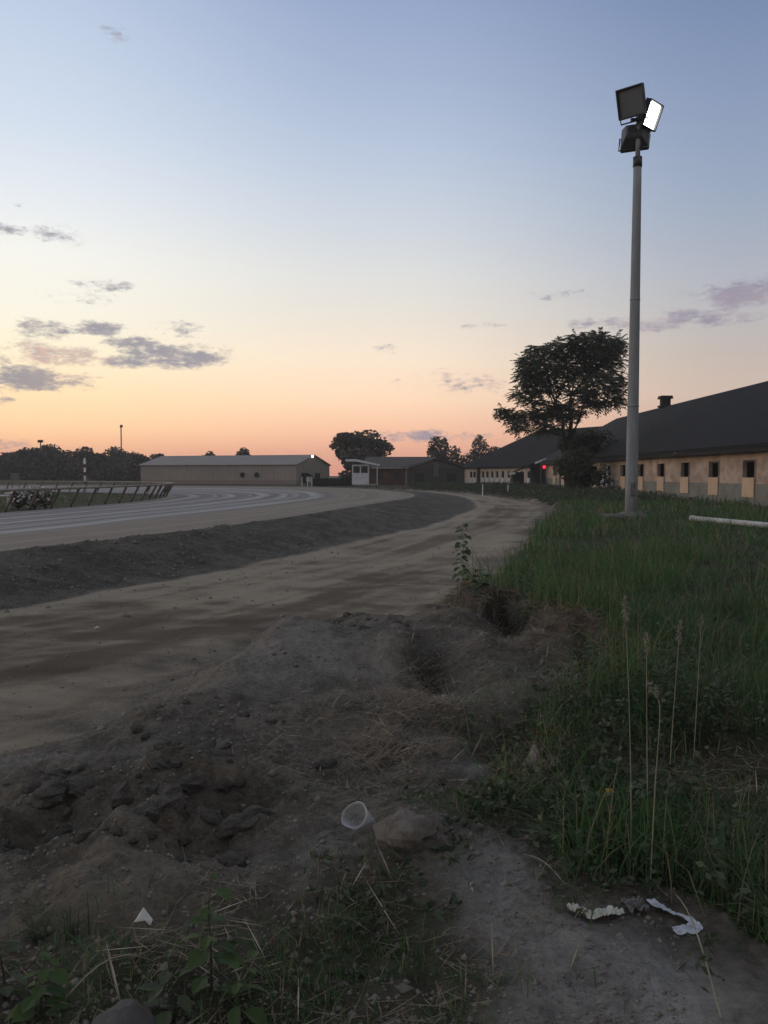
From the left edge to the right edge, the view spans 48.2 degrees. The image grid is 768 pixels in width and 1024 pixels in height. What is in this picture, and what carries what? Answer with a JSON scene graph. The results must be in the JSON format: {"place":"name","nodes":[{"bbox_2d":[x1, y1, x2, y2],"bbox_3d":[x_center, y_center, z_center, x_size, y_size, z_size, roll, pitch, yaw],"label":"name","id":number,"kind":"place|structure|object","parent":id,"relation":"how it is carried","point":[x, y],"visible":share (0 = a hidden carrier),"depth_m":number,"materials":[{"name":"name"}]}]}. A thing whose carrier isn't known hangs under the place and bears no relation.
{"place":"outdoors","nodes":[
{"label":"outdoors","id":0,"kind":"place"},
{"bbox_2d":[0,492,129,507],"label":"infield grass","id":1,"kind":"structure","parent":0,"point":[105,495],"depth_m":59.92,"materials":[{"name":"plant"}]},
{"bbox_2d":[0,492,164,512],"bbox_3d":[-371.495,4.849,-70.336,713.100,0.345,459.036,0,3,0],"label":"infield","id":2,"kind":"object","parent":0,"point":[125,499],"visible":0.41,"depth_m":54.07,"materials":[{"name":"plant"}]},
{"bbox_2d":[9,491,27,509],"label":"flowering bush","id":3,"kind":"object","parent":2,"relation":"on","point":[19,500],"visible":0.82,"depth_m":41.38,"materials":[{"name":"white plant"}]},
{"bbox_2d":[23,484,45,508],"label":"flowering bush","id":4,"kind":"object","parent":2,"relation":"on","point":[30,496],"visible":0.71,"depth_m":41.96,"materials":[{"name":"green plant"}]},
{"bbox_2d":[36,486,54,508],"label":"flowering bush","id":5,"kind":"object","parent":2,"relation":"on","point":[49,498],"visible":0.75,"depth_m":42.57,"materials":[{"name":"green plant"}]},
{"bbox_2d":[0,481,173,511],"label":"rail fence","id":6,"kind":"object","parent":2,"relation":"on","point":[168,486],"visible":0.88,"depth_m":49.19,"materials":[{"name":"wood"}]},
{"bbox_2d":[0,485,413,550],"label":"racetrack","id":7,"kind":"structure","parent":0,"point":[179,508],"depth_m":34.96,"materials":[{"name":"sand"}]},
{"bbox_2d":[0,485,475,610],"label":"earth bank","id":8,"kind":"structure","parent":0,"point":[324,529],"depth_m":18.51,"materials":[{"name":"soil"}]},
{"bbox_2d":[0,485,543,752],"bbox_3d":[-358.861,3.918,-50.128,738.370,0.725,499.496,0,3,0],"label":"dirt road","id":9,"kind":"structure","parent":0,"point":[492,522],"depth_m":12.26,"materials":[{"name":"soil"}]},
{"bbox_2d":[0,476,767,1023],"bbox_3d":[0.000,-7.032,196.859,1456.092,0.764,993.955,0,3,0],"label":"ground","id":10,"kind":"structure","parent":0,"point":[742,992],"depth_m":3.74,"materials":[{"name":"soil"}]},
{"bbox_2d":[0,452,14,480],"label":"tree","id":11,"kind":"object","parent":10,"relation":"on","point":[2,470],"visible":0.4,"depth_m":198.34,"materials":[{"name":"green plant"}]},
{"bbox_2d":[0,939,28,1000],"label":"broadleaf plant","id":12,"kind":"object","parent":10,"relation":"on","point":[6,991],"visible":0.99,"depth_m":2.63,"materials":[{"name":"green plant"}]},
{"bbox_2d":[1,455,36,480],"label":"tree","id":13,"kind":"object","parent":10,"relation":"on","point":[8,463],"visible":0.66,"depth_m":187.25,"materials":[{"name":"green plant"}]},
{"bbox_2d":[5,848,32,855],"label":"dirt clod","id":14,"kind":"object","parent":10,"relation":"on","point":[17,851],"visible":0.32,"depth_m":3.68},
{"bbox_2d":[9,447,49,480],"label":"tree","id":15,"kind":"object","parent":10,"relation":"on","point":[36,455],"visible":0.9,"depth_m":188.42,"materials":[{"name":"green plant"}]},
{"bbox_2d":[20,777,38,795],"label":"dirt clod","id":16,"kind":"object","parent":10,"relation":"on","point":[29,787],"visible":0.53,"depth_m":4.16,"materials":[{"name":"soil"}]},
{"bbox_2d":[4,951,68,1021],"bbox_3d":[-1.034,1.413,2.538,0.166,0.206,0.176,-2,3,-32],"label":"broadleaf plant","id":17,"kind":"object","parent":10,"relation":"on","point":[23,1010],"visible":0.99,"depth_m":2.52,"materials":[{"name":"green plant"}]},
{"bbox_2d":[21,902,57,945],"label":"grass tuft","id":18,"kind":"object","parent":10,"relation":"on","point":[36,938],"visible":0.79,"depth_m":2.98,"materials":[{"name":"green plant"}]},
{"bbox_2d":[36,773,51,786],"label":"dirt clod","id":19,"kind":"object","parent":10,"relation":"on","point":[44,777],"visible":0.56,"depth_m":4.16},
{"bbox_2d":[32,794,62,808],"bbox_3d":[-1.587,1.365,4.049,0.136,0.094,0.142,-1,3,-23],"label":"dirt clod","id":20,"kind":"object","parent":10,"relation":"on","point":[57,800],"visible":0.71,"depth_m":4.00,"materials":[{"name":"soil"}]},
{"bbox_2d":[33,778,65,799],"bbox_3d":[-1.583,1.319,4.066,0.141,0.089,0.151,-1,3,-16],"label":"dirt clod","id":21,"kind":"object","parent":10,"relation":"on","point":[50,789],"visible":0.93,"depth_m":4.05,"materials":[{"name":"soil"}]},
{"bbox_2d":[39,443,67,479],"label":"tree","id":22,"kind":"object","parent":10,"relation":"on","point":[52,451],"visible":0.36,"depth_m":198.13,"materials":[{"name":"green plant"}]},
{"bbox_2d":[43,454,72,480],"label":"tree","id":23,"kind":"object","parent":10,"relation":"on","point":[57,474],"visible":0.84,"depth_m":197.27,"materials":[{"name":"green plant"}]},
{"bbox_2d":[27,892,89,944],"bbox_3d":[-1.099,1.415,2.971,0.260,0.151,0.180,2,3,38],"label":"grass tuft","id":24,"kind":"object","parent":10,"relation":"on","point":[71,929],"visible":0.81,"depth_m":2.97,"materials":[{"name":"green plant"}]},
{"bbox_2d":[47,768,70,777],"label":"dirt clod","id":25,"kind":"object","parent":10,"relation":"on","point":[61,772],"visible":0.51,"depth_m":4.35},
{"bbox_2d":[50,824,71,839],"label":"dirt clod","id":26,"kind":"object","parent":10,"relation":"on","point":[64,829],"visible":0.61,"depth_m":3.93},
{"bbox_2d":[56,804,72,820],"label":"dirt clod","id":27,"kind":"object","parent":10,"relation":"on","point":[65,812],"visible":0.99,"depth_m":4.00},
{"bbox_2d":[59,450,74,480],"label":"tree","id":28,"kind":"object","parent":10,"relation":"on","point":[68,452],"visible":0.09,"depth_m":206.28,"materials":[{"name":"green plant"}]},
{"bbox_2d":[68,789,84,797],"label":"dirt clod","id":29,"kind":"object","parent":10,"relation":"on","point":[76,793],"visible":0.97,"depth_m":4.08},
{"bbox_2d":[71,764,90,772],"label":"dirt clod","id":30,"kind":"object","parent":10,"relation":"on","point":[79,768],"visible":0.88,"depth_m":4.42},
{"bbox_2d":[73,827,90,842],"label":"dirt clod","id":31,"kind":"object","parent":10,"relation":"on","point":[81,835],"visible":0.92,"depth_m":3.55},
{"bbox_2d":[66,776,99,791],"bbox_3d":[-1.451,1.327,4.145,0.115,0.090,0.127,1,3,30],"label":"dirt clod","id":32,"kind":"object","parent":10,"relation":"on","point":[83,784],"visible":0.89,"depth_m":4.12,"materials":[{"name":"soil"}]},
{"bbox_2d":[64,446,109,480],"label":"tree","id":33,"kind":"object","parent":10,"relation":"on","point":[80,455],"visible":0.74,"depth_m":187.97,"materials":[{"name":"green plant"}]},
{"bbox_2d":[81,456,114,480],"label":"tree","id":34,"kind":"object","parent":10,"relation":"on","point":[100,472],"visible":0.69,"depth_m":188.86,"materials":[{"name":"green plant"}]},
{"bbox_2d":[95,452,112,480],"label":"tree","id":35,"kind":"object","parent":10,"relation":"on","point":[103,457],"visible":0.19,"depth_m":197.15,"materials":[{"name":"green plant"}]},
{"bbox_2d":[65,955,158,998],"bbox_3d":[-0.846,1.427,2.666,0.326,0.086,0.005,-2,3,-41],"label":"fallen stalk","id":36,"kind":"object","parent":10,"relation":"on","point":[72,990],"visible":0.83,"depth_m":2.64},
{"bbox_2d":[108,827,121,836],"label":"dirt clod","id":37,"kind":"object","parent":10,"relation":"on","point":[115,831],"visible":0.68,"depth_m":3.57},
{"bbox_2d":[104,459,126,480],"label":"tree","id":38,"kind":"object","parent":10,"relation":"on","point":[117,469],"visible":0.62,"depth_m":197.40,"materials":[{"name":"green plant"}]},
{"bbox_2d":[101,446,130,480],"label":"tree","id":39,"kind":"object","parent":10,"relation":"on","point":[118,455],"visible":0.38,"depth_m":206.77,"materials":[{"name":"green plant"}]},
{"bbox_2d":[107,782,133,809],"bbox_3d":[-1.204,1.304,3.962,0.130,0.123,0.119,-2,3,-33],"label":"dirt clod","id":40,"kind":"object","parent":10,"relation":"on","point":[119,794],"visible":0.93,"depth_m":3.93,"materials":[{"name":"soil"}]},
{"bbox_2d":[91,998,154,1023],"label":"stone","id":41,"kind":"object","parent":10,"relation":"on","point":[129,1011],"visible":0.99,"depth_m":2.44,"materials":[{"name":"stone"}]},
{"bbox_2d":[123,451,147,480],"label":"tree","id":42,"kind":"object","parent":10,"relation":"on","point":[132,460],"visible":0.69,"depth_m":188.59,"materials":[{"name":"green plant"}]},
{"bbox_2d":[130,723,143,733],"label":"dirt clod","id":43,"kind":"object","parent":10,"relation":"on","point":[135,728],"visible":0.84,"depth_m":5.38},
{"bbox_2d":[134,907,152,924],"bbox_3d":[-0.824,1.389,2.948,0.060,0.046,0.035,0,3,9],"label":"paper scrap","id":44,"kind":"object","parent":10,"relation":"on","point":[143,915],"visible":1,"depth_m":2.94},
{"bbox_2d":[132,801,159,822],"bbox_3d":[-1.036,1.341,3.783,0.117,0.117,0.172,1,3,16],"label":"dirt clod","id":45,"kind":"object","parent":10,"relation":"on","point":[149,809],"visible":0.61,"depth_m":3.75,"materials":[{"name":"soil"}]},
{"bbox_2d":[148,830,158,839],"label":"dirt clod","id":46,"kind":"object","parent":10,"relation":"on","point":[153,834],"visible":1,"depth_m":3.62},
{"bbox_2d":[146,755,169,771],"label":"dirt clod","id":47,"kind":"object","parent":10,"relation":"on","point":[158,764],"visible":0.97,"depth_m":4.31,"materials":[{"name":"soil"}]},
{"bbox_2d":[155,739,171,749],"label":"dirt clod","id":48,"kind":"object","parent":10,"relation":"on","point":[161,745],"visible":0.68,"depth_m":4.44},
{"bbox_2d":[137,949,198,1023],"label":"seedling","id":49,"kind":"object","parent":10,"relation":"on","point":[156,989],"visible":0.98,"depth_m":2.51,"materials":[{"name":"green plant"}]},
{"bbox_2d":[158,782,186,812],"bbox_3d":[-0.983,1.311,3.883,0.170,0.132,0.165,-1,3,-25],"label":"dirt clod","id":50,"kind":"object","parent":10,"relation":"on","point":[173,798],"visible":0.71,"depth_m":3.86,"materials":[{"name":"soil"}]},
{"bbox_2d":[168,759,181,768],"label":"dirt clod","id":51,"kind":"object","parent":10,"relation":"on","point":[176,763],"visible":1,"depth_m":4.32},
{"bbox_2d":[178,837,191,845],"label":"dirt clod","id":52,"kind":"object","parent":10,"relation":"on","point":[186,841],"visible":1,"depth_m":3.76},
{"bbox_2d":[176,775,204,793],"bbox_3d":[-0.983,1.360,4.291,0.174,0.087,0.110,-1,3,-20],"label":"dirt clod","id":53,"kind":"object","parent":10,"relation":"on","point":[189,784],"visible":0.84,"depth_m":4.26,"materials":[{"name":"soil"}]},
{"bbox_2d":[195,739,216,750],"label":"dirt clod","id":54,"kind":"object","parent":10,"relation":"on","point":[204,745],"visible":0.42,"depth_m":4.50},
{"bbox_2d":[201,809,218,825],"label":"dirt clod","id":55,"kind":"object","parent":10,"relation":"on","point":[210,816],"visible":1,"depth_m":3.82,"materials":[{"name":"soil"}]},
{"bbox_2d":[176,873,244,997],"bbox_3d":[-0.531,1.308,2.622,0.181,0.373,0.160,-1,3,-29],"label":"seedling","id":56,"kind":"object","parent":10,"relation":"on","point":[196,958],"visible":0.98,"depth_m":2.61,"materials":[{"name":"green plant"}]},
{"bbox_2d":[204,802,223,816],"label":"dirt clod","id":57,"kind":"object","parent":10,"relation":"on","point":[215,807],"visible":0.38,"depth_m":4.25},
{"bbox_2d":[215,855,227,865],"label":"dirt clod","id":58,"kind":"object","parent":10,"relation":"on","point":[223,860],"visible":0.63,"depth_m":3.54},
{"bbox_2d":[215,777,233,792],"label":"dirt clod","id":59,"kind":"object","parent":10,"relation":"on","point":[224,785],"visible":1,"depth_m":4.31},
{"bbox_2d":[222,850,245,866],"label":"dirt clod","id":60,"kind":"object","parent":10,"relation":"on","point":[234,858],"visible":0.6,"depth_m":3.55,"materials":[{"name":"soil"}]},
{"bbox_2d":[138,455,330,484],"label":"metal barn","id":61,"kind":"structure","parent":10,"relation":"on","point":[260,469],"depth_m":135.29,"materials":[{"name":"beige"}]},
{"bbox_2d":[216,812,257,838],"bbox_3d":[-0.652,1.390,3.812,0.191,0.108,0.111,-1,3,-15],"label":"dirt clod","id":62,"kind":"object","parent":10,"relation":"on","point":[232,824],"visible":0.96,"depth_m":3.78,"materials":[{"name":"soil"}]},
{"bbox_2d":[234,778,246,787],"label":"dirt clod","id":63,"kind":"object","parent":10,"relation":"on","point":[239,782],"visible":1,"depth_m":4.33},
{"bbox_2d":[220,950,267,1023],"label":"broadleaf plant","id":64,"kind":"object","parent":10,"relation":"on","point":[255,1013],"visible":1,"depth_m":2.56,"materials":[{"name":"green plant"}]},
{"bbox_2d":[242,805,273,814],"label":"dirt clod","id":65,"kind":"object","parent":10,"relation":"on","point":[251,809],"visible":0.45,"depth_m":3.96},
{"bbox_2d":[301,473,313,485],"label":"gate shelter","id":66,"kind":"object","parent":10,"relation":"on","point":[308,476],"visible":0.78,"depth_m":111.93,"materials":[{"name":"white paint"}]},
{"bbox_2d":[312,758,337,768],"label":"dirt clod","id":67,"kind":"object","parent":10,"relation":"on","point":[325,763],"visible":0.97,"depth_m":4.81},
{"bbox_2d":[312,477,356,485],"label":"board fence","id":68,"kind":"object","parent":10,"relation":"on","point":[327,481],"visible":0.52,"depth_m":113.94,"materials":[{"name":"wood"}]},
{"bbox_2d":[341,801,375,833],"bbox_3d":[-0.105,1.329,3.707,0.132,0.153,0.143,2,3,42],"label":"plastic cup","id":69,"kind":"object","parent":10,"relation":"on","point":[367,827],"visible":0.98,"depth_m":3.68,"materials":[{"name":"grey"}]},
{"bbox_2d":[329,429,394,477],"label":"tree","id":70,"kind":"object","parent":10,"relation":"on","point":[351,445],"visible":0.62,"depth_m":146.96,"materials":[{"name":"green plant"}]},
{"bbox_2d":[345,459,379,487],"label":"track booth","id":71,"kind":"object","parent":10,"relation":"on","point":[360,474],"visible":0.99,"depth_m":99.92,"materials":[{"name":"white paint"}]},
{"bbox_2d":[0,483,767,1023],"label":"grass","id":72,"kind":"structure","parent":10,"relation":"on","point":[588,583],"depth_m":5.42,"materials":[{"name":"plant"}]},
{"bbox_2d":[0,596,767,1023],"bbox_3d":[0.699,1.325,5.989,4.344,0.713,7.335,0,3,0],"label":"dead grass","id":73,"kind":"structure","parent":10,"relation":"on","point":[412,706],"depth_m":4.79,"materials":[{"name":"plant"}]},
{"bbox_2d":[361,457,435,484],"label":"brick building","id":74,"kind":"structure","parent":10,"relation":"on","point":[391,471],"depth_m":125.97,"materials":[{"name":"brown brick"}]},
{"bbox_2d":[373,808,436,853],"bbox_3d":[0.087,1.360,3.564,0.270,0.212,0.188,0,3,0],"label":"rubble chunk","id":75,"kind":"object","parent":10,"relation":"on","point":[412,831],"visible":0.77,"depth_m":3.53,"materials":[{"name":"stone"}]},
{"bbox_2d":[402,458,468,485],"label":"gabled house","id":76,"kind":"structure","parent":10,"relation":"on","point":[436,470],"depth_m":111.86,"materials":[{"name":"concrete"}]},
{"bbox_2d":[415,473,423,483],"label":"window","id":77,"kind":"structure","parent":76,"relation":"in","point":[419,477],"depth_m":111.83,"materials":[{"name":"glass"}]},
{"bbox_2d":[426,436,455,461],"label":"tree","id":78,"kind":"object","parent":10,"relation":"on","point":[440,453],"visible":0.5,"depth_m":164.11,"materials":[{"name":"green plant"}]},
{"bbox_2d":[448,445,473,465],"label":"tree","id":79,"kind":"object","parent":10,"relation":"on","point":[462,459],"visible":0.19,"depth_m":166.40,"materials":[{"name":"green plant"}]},
{"bbox_2d":[452,523,475,580],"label":"tall weed","id":80,"kind":"object","parent":10,"relation":"on","point":[467,551],"visible":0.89,"depth_m":14.85,"materials":[{"name":"green plant"}]},
{"bbox_2d":[464,569,489,597],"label":"broadleaf plant","id":81,"kind":"object","parent":10,"relation":"on","point":[475,587],"visible":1,"depth_m":9.29,"materials":[{"name":"green plant"}]},
{"bbox_2d":[466,434,496,460],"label":"tree","id":82,"kind":"object","parent":10,"relation":"on","point":[475,453],"visible":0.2,"depth_m":170.53,"materials":[{"name":"green plant"}]},
{"bbox_2d":[279,564,767,992],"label":"weeds","id":83,"kind":"object","parent":10,"relation":"on","point":[648,882],"visible":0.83,"depth_m":3.94,"materials":[{"name":"green plant"}]},
{"bbox_2d":[462,426,601,484],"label":"stable","id":84,"kind":"structure","parent":10,"relation":"on","point":[500,464],"depth_m":130.69,"materials":[{"name":"white paint"}]},
{"bbox_2d":[509,458,555,486],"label":"lean to shed","id":85,"kind":"object","parent":10,"relation":"on","point":[516,476],"visible":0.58,"depth_m":104.49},
{"bbox_2d":[412,570,671,801],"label":"weeds","id":86,"kind":"object","parent":10,"relation":"on","point":[560,606],"visible":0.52,"depth_m":7.54,"materials":[{"name":"green plant"}]},
{"bbox_2d":[407,481,693,505],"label":"scrub","id":87,"kind":"object","parent":10,"relation":"on","point":[500,487],"visible":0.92,"depth_m":66.22,"materials":[{"name":"green plant"}]},
{"bbox_2d":[493,327,628,487],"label":"locust tree","id":88,"kind":"object","parent":10,"relation":"on","point":[599,348],"visible":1,"depth_m":74.11,"materials":[{"name":"green plant"}]},
{"bbox_2d":[551,446,592,488],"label":"shrub","id":89,"kind":"object","parent":10,"relation":"on","point":[575,466],"visible":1,"depth_m":73.17,"materials":[{"name":"green plant"}]},
{"bbox_2d":[554,429,616,454],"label":"shrub","id":90,"kind":"object","parent":10,"relation":"on","point":[592,441],"visible":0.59,"depth_m":79.28,"materials":[{"name":"green plant"}]},
{"bbox_2d":[574,461,596,488],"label":"shrub","id":91,"kind":"object","parent":10,"relation":"on","point":[585,482],"visible":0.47,"depth_m":75.51,"materials":[{"name":"green plant"}]},
{"bbox_2d":[566,903,623,918],"bbox_3d":[0.759,1.436,3.092,0.199,0.038,0.105,0,3,0],"label":"crumpled paper","id":92,"kind":"object","parent":10,"relation":"on","point":[600,912],"visible":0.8,"depth_m":3.08,"materials":[{"name":"paper"}]},
{"bbox_2d":[591,463,613,488],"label":"flowering shrub","id":93,"kind":"object","parent":10,"relation":"on","point":[600,479],"visible":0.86,"depth_m":72.62,"materials":[{"name":"green plant"}]},
{"bbox_2d":[620,594,631,854],"bbox_3d":[0.997,0.884,3.531,0.054,1.094,0.093,0,3,0],"label":"grass stalk","id":94,"kind":"object","parent":10,"relation":"on","point":[625,604],"depth_m":3.52,"materials":[{"name":"plant"}]},
{"bbox_2d":[621,896,649,912],"bbox_3d":[0.915,1.432,3.133,0.110,0.047,0.103,0,3,0],"label":"wet paper","id":95,"kind":"object","parent":10,"relation":"on","point":[638,903],"visible":0.99,"depth_m":3.13,"materials":[{"name":"paper"}]},
{"bbox_2d":[615,83,663,518],"bbox_3d":[8.984,-7.239,30.767,1.500,15.240,1.620,2,3,40],"label":"floodlight mast","id":96,"kind":"object","parent":10,"relation":"on","point":[632,101],"visible":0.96,"depth_m":30.55,"materials":[{"name":"metal"}]},
{"bbox_2d":[643,630,649,842],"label":"grass stalk","id":97,"kind":"object","parent":10,"relation":"on","point":[646,651],"depth_m":3.72,"materials":[{"name":"plant"}]},
{"bbox_2d":[539,381,767,505],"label":"stable","id":98,"kind":"structure","parent":10,"relation":"on","point":[683,446],"depth_m":57.36,"materials":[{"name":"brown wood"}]},
{"bbox_2d":[620,464,625,488],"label":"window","id":99,"kind":"structure","parent":98,"relation":"in","point":[622,479],"depth_m":69.18,"materials":[{"name":"brown wood"}]},
{"bbox_2d":[657,463,664,491],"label":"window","id":100,"kind":"structure","parent":98,"relation":"in","point":[660,480],"depth_m":59.35,"materials":[{"name":"brown wood"}]},
{"bbox_2d":[680,462,689,492],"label":"door","id":101,"kind":"structure","parent":98,"relation":"in","point":[684,481],"depth_m":54.46,"materials":[{"name":"brown wood"}]},
{"bbox_2d":[708,460,719,494],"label":"door","id":102,"kind":"structure","parent":98,"relation":"in","point":[712,482],"depth_m":49.59,"materials":[{"name":"brown wood"}]},
{"bbox_2d":[742,459,755,497],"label":"door","id":103,"kind":"structure","parent":98,"relation":"in","point":[748,484],"depth_m":44.77,"materials":[{"name":"brown wood"}]},
{"bbox_2d":[647,680,659,891],"bbox_3d":[1.045,1.058,3.327,0.054,0.816,0.088,0,3,0],"label":"grass stalk","id":104,"kind":"object","parent":10,"relation":"on","point":[652,688],"depth_m":3.31,"materials":[{"name":"plant"}]},
{"bbox_2d":[646,898,702,934],"bbox_3d":[1.062,1.460,3.098,0.149,0.045,0.254,0,3,-7],"label":"paper strip","id":105,"kind":"object","parent":10,"relation":"on","point":[682,929],"visible":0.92,"depth_m":3.06,"materials":[{"name":"paper"}]},
{"bbox_2d":[668,618,683,799],"bbox_3d":[1.444,0.968,4.237,0.046,0.881,0.158,1,3,28],"label":"grass stalk","id":106,"kind":"object","parent":10,"relation":"on","point":[679,638],"depth_m":4.25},
{"bbox_2d":[670,889,721,1018],"bbox_3d":[1.042,1.429,2.901,0.006,0.097,0.838,0,3,9],"label":"fallen stalk","id":107,"kind":"object","parent":10,"relation":"on","point":[716,1000],"visible":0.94,"depth_m":2.66,"materials":[{"name":"plant"}]},
{"bbox_2d":[693,613,703,768],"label":"grass stalk","id":108,"kind":"object","parent":10,"relation":"on","point":[702,621],"depth_m":4.83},
{"bbox_2d":[689,515,767,527],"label":"fallen pole","id":109,"kind":"object","parent":10,"relation":"on","point":[737,522],"visible":0.69,"depth_m":26.22,"materials":[{"name":"white paint"}]},
{"bbox_2d":[0,0,767,475],"label":"sky","id":110,"kind":"structure","parent":0,"point":[263,227],"materials":[{"name":"blue"}]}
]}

